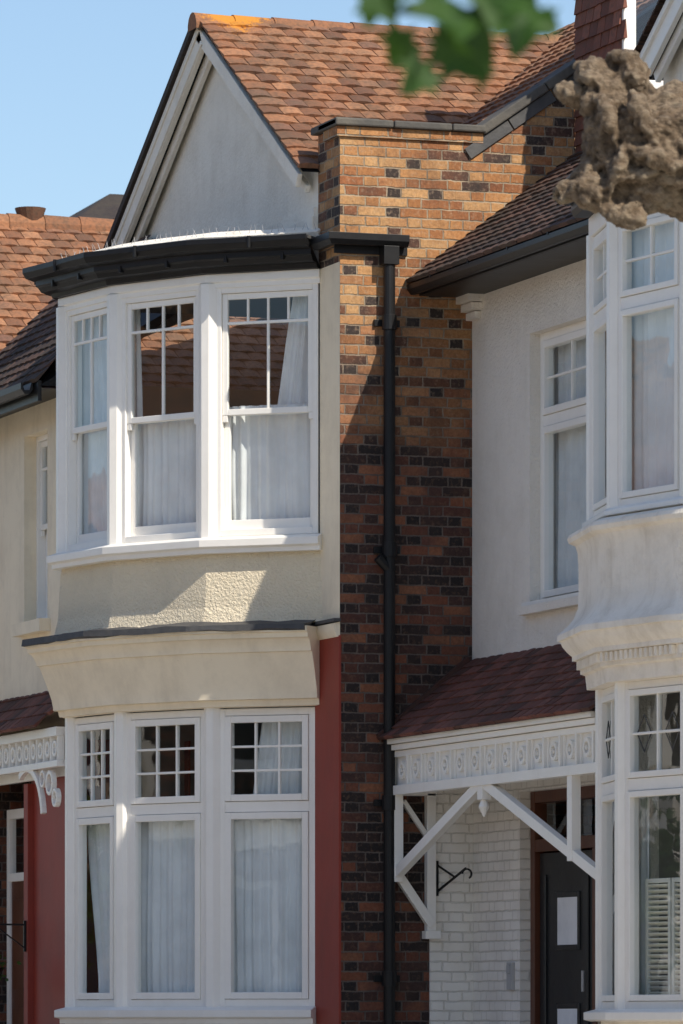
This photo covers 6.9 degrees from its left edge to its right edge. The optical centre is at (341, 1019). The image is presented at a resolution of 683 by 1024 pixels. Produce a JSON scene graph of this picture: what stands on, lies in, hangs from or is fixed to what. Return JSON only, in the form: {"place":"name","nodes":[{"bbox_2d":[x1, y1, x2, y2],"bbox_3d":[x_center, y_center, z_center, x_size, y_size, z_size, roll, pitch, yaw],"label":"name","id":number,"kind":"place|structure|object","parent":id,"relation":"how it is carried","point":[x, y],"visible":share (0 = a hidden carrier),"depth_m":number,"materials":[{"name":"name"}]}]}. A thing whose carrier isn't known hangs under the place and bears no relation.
{"place":"outdoors","nodes":[
{"label":"outdoors","id":0,"kind":"place"},
{"bbox_2d":[12,881,23,1023],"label":"entrance door","id":1,"kind":"structure","parent":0,"point":[17,956],"depth_m":47.19,"materials":[{"name":"wood"}]},
{"bbox_2d":[70,194,123,218],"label":"slate roofed house","id":2,"kind":"structure","parent":0,"point":[107,206],"depth_m":57.18,"materials":[{"name":"stone"}]},
{"bbox_2d":[131,62,317,336],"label":"gable wall","id":3,"kind":"structure","parent":0,"point":[226,171],"depth_m":44.68,"materials":[{"name":"white paint"}]},
{"bbox_2d":[96,216,319,250],"bbox_3d":[-1.601,-5.913,44.582,1.430,0.174,5.083,0,0,-19],"label":"gable ledge","id":4,"kind":"object","parent":3,"relation":"attached to","point":[311,231],"visible":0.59,"depth_m":42.68,"materials":[{"name":"white paint"}]},
{"bbox_2d":[0,0,575,216],"label":"sky","id":5,"kind":"structure","parent":0,"point":[83,83],"materials":[{"name":"blue"}]},
{"bbox_2d":[574,0,626,152],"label":"dormer tile hanging","id":6,"kind":"object","parent":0,"point":[600,26],"visible":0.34,"depth_m":42.17},
{"bbox_2d":[552,49,682,229],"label":"pollarded plane tree","id":7,"kind":"object","parent":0,"point":[627,173],"visible":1,"depth_m":29.86,"materials":[{"name":"brown plant"}]},
{"bbox_2d":[598,692,679,1023],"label":"bay room walls","id":8,"kind":"structure","parent":0,"point":[669,836],"depth_m":38.12,"materials":[{"name":"grey paint"}]},
{"bbox_2d":[622,0,662,88],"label":"dormer frame","id":9,"kind":"object","parent":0,"point":[629,16],"visible":0.11,"depth_m":41.70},
{"bbox_2d":[639,695,658,991],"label":"bay return walls","id":10,"kind":"structure","parent":0,"point":[648,709],"depth_m":38.07,"materials":[{"name":"grey paint"}]},
{"bbox_2d":[663,39,682,84],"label":"gable wall","id":11,"kind":"structure","parent":0,"point":[674,70],"depth_m":38.41,"materials":[{"name":"white paint"}]},
{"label":"pavement","id":12,"kind":"structure","parent":0,"visible":0},
{"bbox_2d":[0,262,339,735],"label":"rendered front wall","id":13,"kind":"structure","parent":12,"relation":"on","point":[20,670],"depth_m":45.68,"materials":[{"name":"beige paint"}]},
{"bbox_2d":[0,691,53,733],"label":"entrance porch tiles","id":14,"kind":"object","parent":13,"relation":"attached to","point":[25,712],"visible":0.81,"depth_m":45.41,"materials":[{"name":"brown tile"}]},
{"bbox_2d":[0,726,64,1023],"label":"entrance porch fretwork","id":15,"kind":"object","parent":13,"relation":"attached to","point":[37,757],"visible":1,"depth_m":45.36,"materials":[{"name":"white wood"}]},
{"bbox_2d":[36,269,321,1023],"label":"window frames","id":16,"kind":"structure","parent":13,"relation":"attached to","point":[217,810],"depth_m":43.01,"materials":[{"name":"white wood"}]},
{"bbox_2d":[22,233,319,299],"bbox_3d":[-1.449,-5.716,43.273,0.835,0.237,3.234,0,0,-42],"label":"bay eaves gutter","id":17,"kind":"object","parent":16,"relation":"on","point":[79,273],"visible":0.99,"depth_m":42.76,"materials":[{"name":"black metal"}]},
{"bbox_2d":[61,221,315,256],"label":"bird spikes","id":18,"kind":"object","parent":17,"relation":"on","point":[186,236],"visible":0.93,"depth_m":42.93,"materials":[{"name":"silver metal"}]},
{"bbox_2d":[82,296,309,999],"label":"net curtains","id":19,"kind":"object","parent":16,"relation":"attached to","point":[270,466],"visible":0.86,"depth_m":42.88,"materials":[{"name":"fabric"}]},
{"bbox_2d":[24,622,339,717],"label":"bay cornice","id":20,"kind":"structure","parent":13,"relation":"attached to","point":[179,671],"depth_m":42.75,"materials":[{"name":"beige paint"}]},
{"bbox_2d":[21,618,340,646],"bbox_3d":[-1.359,-2.950,43.151,0.822,0.117,3.550,0,0,-42],"label":"cornice lead flashing","id":21,"kind":"object","parent":20,"relation":"on","point":[211,626],"visible":0.92,"depth_m":42.64,"materials":[{"name":"grey metal"}]},
{"bbox_2d":[54,551,323,634],"bbox_3d":[-1.311,-3.231,43.288,0.619,0.542,3.029,0,0,-42],"label":"roughcast spandrel","id":22,"kind":"object","parent":21,"relation":"on","point":[266,586],"visible":0.85,"depth_m":42.84,"materials":[{"name":"beige paint"}]},
{"bbox_2d":[24,635,340,1023],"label":"red painted jamb","id":23,"kind":"object","parent":12,"relation":"on","point":[44,912],"visible":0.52,"depth_m":44.59,"materials":[{"name":"paint"}]},
{"bbox_2d":[0,921,25,980],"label":"hanging basket","id":24,"kind":"object","parent":23,"relation":"attached to","point":[24,943],"visible":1,"depth_m":45.78,"materials":[{"name":"black metal"}]},
{"bbox_2d":[429,774,594,1023],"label":"painted brick wall","id":25,"kind":"structure","parent":12,"relation":"on","point":[483,919],"depth_m":42.11,"materials":[{"name":"white brick"}]},
{"bbox_2d":[436,861,471,895],"bbox_3d":[0.821,-1.050,42.129,0.309,0.260,0.072,0,0,29],"label":"scroll bracket","id":26,"kind":"object","parent":25,"relation":"attached to","point":[438,866],"visible":1,"depth_m":42.18,"materials":[{"name":"black metal"}]},
{"bbox_2d":[506,962,583,991],"bbox_3d":[1.460,-0.310,40.967,0.044,0.220,1.314,0,0,-22],"label":"door furniture","id":27,"kind":"object","parent":25,"relation":"attached to","point":[510,975],"depth_m":41.49,"materials":[{"name":"metal"}]},
{"bbox_2d":[530,785,597,1023],"bbox_3d":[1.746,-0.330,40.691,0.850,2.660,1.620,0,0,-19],"label":"door frame","id":28,"kind":"object","parent":25,"relation":"attached to","point":[539,801],"visible":0.39,"depth_m":41.34,"materials":[{"name":"wood"}]},
{"bbox_2d":[540,849,591,1023],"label":"front door","id":29,"kind":"structure","parent":28,"relation":"attached to","point":[562,967],"depth_m":40.90,"materials":[{"name":"black paint"}]},
{"bbox_2d":[557,897,576,1023],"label":"door lights","id":30,"kind":"object","parent":29,"relation":"attached to","point":[566,920],"depth_m":40.82,"materials":[{"name":"glass"}]},
{"bbox_2d":[557,505,682,1023],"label":"bay stucco mouldings","id":31,"kind":"object","parent":12,"relation":"on","point":[626,624],"visible":0.98,"depth_m":36.74,"materials":[{"name":"white paint"}]},
{"bbox_2d":[521,212,682,1020],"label":"window frames","id":32,"kind":"structure","parent":31,"relation":"attached to","point":[601,410],"depth_m":37.10,"materials":[{"name":"white wood"}]},
{"bbox_2d":[554,222,673,994],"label":"net curtains","id":33,"kind":"object","parent":32,"relation":"attached to","point":[652,399],"visible":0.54,"depth_m":37.10,"materials":[{"name":"fabric"}]},
{"bbox_2d":[606,711,679,757],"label":"leaded light cames","id":34,"kind":"object","parent":32,"relation":"attached to","point":[649,736],"visible":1,"depth_m":36.88,"materials":[{"name":"grey metal"}]},
{"bbox_2d":[645,877,679,994],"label":"window shutters","id":35,"kind":"object","parent":32,"relation":"attached to","point":[673,938],"depth_m":36.91,"materials":[{"name":"white wood"}]},
{"label":"ground","id":36,"kind":"structure","parent":0,"visible":0},
{"bbox_2d":[84,249,319,796],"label":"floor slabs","id":37,"kind":"structure","parent":36,"relation":"on","point":[179,399],"depth_m":44.92,"materials":[{"name":"paint"}]},
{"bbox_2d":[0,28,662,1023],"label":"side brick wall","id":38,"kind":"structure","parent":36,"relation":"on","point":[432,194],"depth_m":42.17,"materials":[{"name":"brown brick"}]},
{"bbox_2d":[0,28,319,417],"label":"roof deck","id":39,"kind":"structure","parent":38,"relation":"on","point":[48,377],"depth_m":44.81,"materials":[{"name":"black dark clay tile"}]},
{"bbox_2d":[0,235,150,389],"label":"roof tiles","id":40,"kind":"object","parent":39,"relation":"attached to","point":[28,354],"visible":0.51,"depth_m":46.13,"materials":[{"name":"tile"}]},
{"bbox_2d":[188,0,656,168],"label":"gable roof tiles","id":41,"kind":"object","parent":39,"relation":"on","point":[298,79],"visible":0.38,"depth_m":44.16,"materials":[{"name":"orange tile"}]},
{"bbox_2d":[103,28,195,247],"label":"verge slips","id":42,"kind":"object","parent":41,"relation":"attached to","point":[151,133],"visible":0.56,"depth_m":45.90,"materials":[{"name":"ceramic"}]},
{"bbox_2d":[111,28,310,246],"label":"bargeboards","id":43,"kind":"object","parent":41,"relation":"attached to","point":[201,44],"visible":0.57,"depth_m":45.27,"materials":[{"name":"paint"}]},
{"bbox_2d":[0,231,409,1023],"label":"gutters and downpipe","id":44,"kind":"object","parent":38,"relation":"attached to","point":[390,249],"visible":1,"depth_m":42.01,"materials":[{"name":"black paint"}]},
{"bbox_2d":[311,0,657,135],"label":"parapet coping","id":45,"kind":"object","parent":38,"relation":"on","point":[522,100],"visible":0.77,"depth_m":42.36,"materials":[{"name":"dark grey stone"}]},
{"bbox_2d":[465,24,646,158],"bbox_3d":[1.913,-7.156,42.650,2.109,1.503,0.016,0,0,-19],"label":"parapet lead flashing","id":46,"kind":"object","parent":38,"relation":"attached to","point":[519,118],"visible":0.59,"depth_m":42.43,"materials":[{"name":"grey metal"}]},
{"bbox_2d":[352,0,559,98],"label":"plane tree","id":47,"kind":"object","parent":36,"relation":"on","point":[461,40],"visible":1,"depth_m":10.01,"materials":[{"name":"green plant"}]},
{"bbox_2d":[456,259,594,726],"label":"rendered front wall","id":48,"kind":"structure","parent":36,"relation":"on","point":[511,323],"depth_m":41.56,"materials":[{"name":"white paint"}]},
{"bbox_2d":[387,711,594,938],"bbox_3d":[1.317,-1.336,40.233,0.700,1.472,4.195,0,0,-19],"label":"porch timberwork","id":49,"kind":"object","parent":48,"relation":"attached to","point":[482,763],"visible":1,"depth_m":40.27,"materials":[{"name":"white wood"}]},
{"bbox_2d":[376,644,594,739],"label":"porch roof tiles","id":50,"kind":"object","parent":49,"relation":"on","point":[532,683],"visible":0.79,"depth_m":40.63,"materials":[{"name":"brown tile"}]},
{"bbox_2d":[414,218,588,281],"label":"roof deck","id":51,"kind":"structure","parent":48,"relation":"on","point":[503,249],"depth_m":40.41,"materials":[{"name":"black paint"}]},
{"bbox_2d":[406,151,585,282],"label":"roof tiles","id":52,"kind":"object","parent":51,"relation":"attached to","point":[534,210],"visible":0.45,"depth_m":41.32,"materials":[{"name":"tile"}]},
{"bbox_2d":[407,174,593,297],"bbox_3d":[1.607,-5.449,38.647,1.204,0.179,7.394,0,0,-19],"label":"eaves gutter","id":53,"kind":"object","parent":51,"relation":"attached to","point":[548,252],"visible":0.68,"depth_m":40.56,"materials":[{"name":"black paint"}]},
{"bbox_2d":[634,0,682,65],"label":"gable roof tiles","id":54,"kind":"object","parent":51,"relation":"on","point":[649,26],"visible":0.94,"depth_m":38.38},
{"bbox_2d":[640,0,682,82],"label":"bargeboards","id":55,"kind":"object","parent":54,"relation":"attached to","point":[662,30],"visible":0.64,"depth_m":38.26,"materials":[{"name":"white paint"}]},
{"bbox_3d":[-1.965,-6.100,50.899,5.900,1.840,5.900,0,0,-19],"label":"roof deck","id":56,"kind":"object","parent":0,"visible":0},
{"bbox_2d":[0,206,288,390],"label":"roof tiles","id":57,"kind":"object","parent":56,"relation":"on","point":[30,236],"visible":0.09,"depth_m":49.31,"materials":[{"name":"tile"}]}
]}

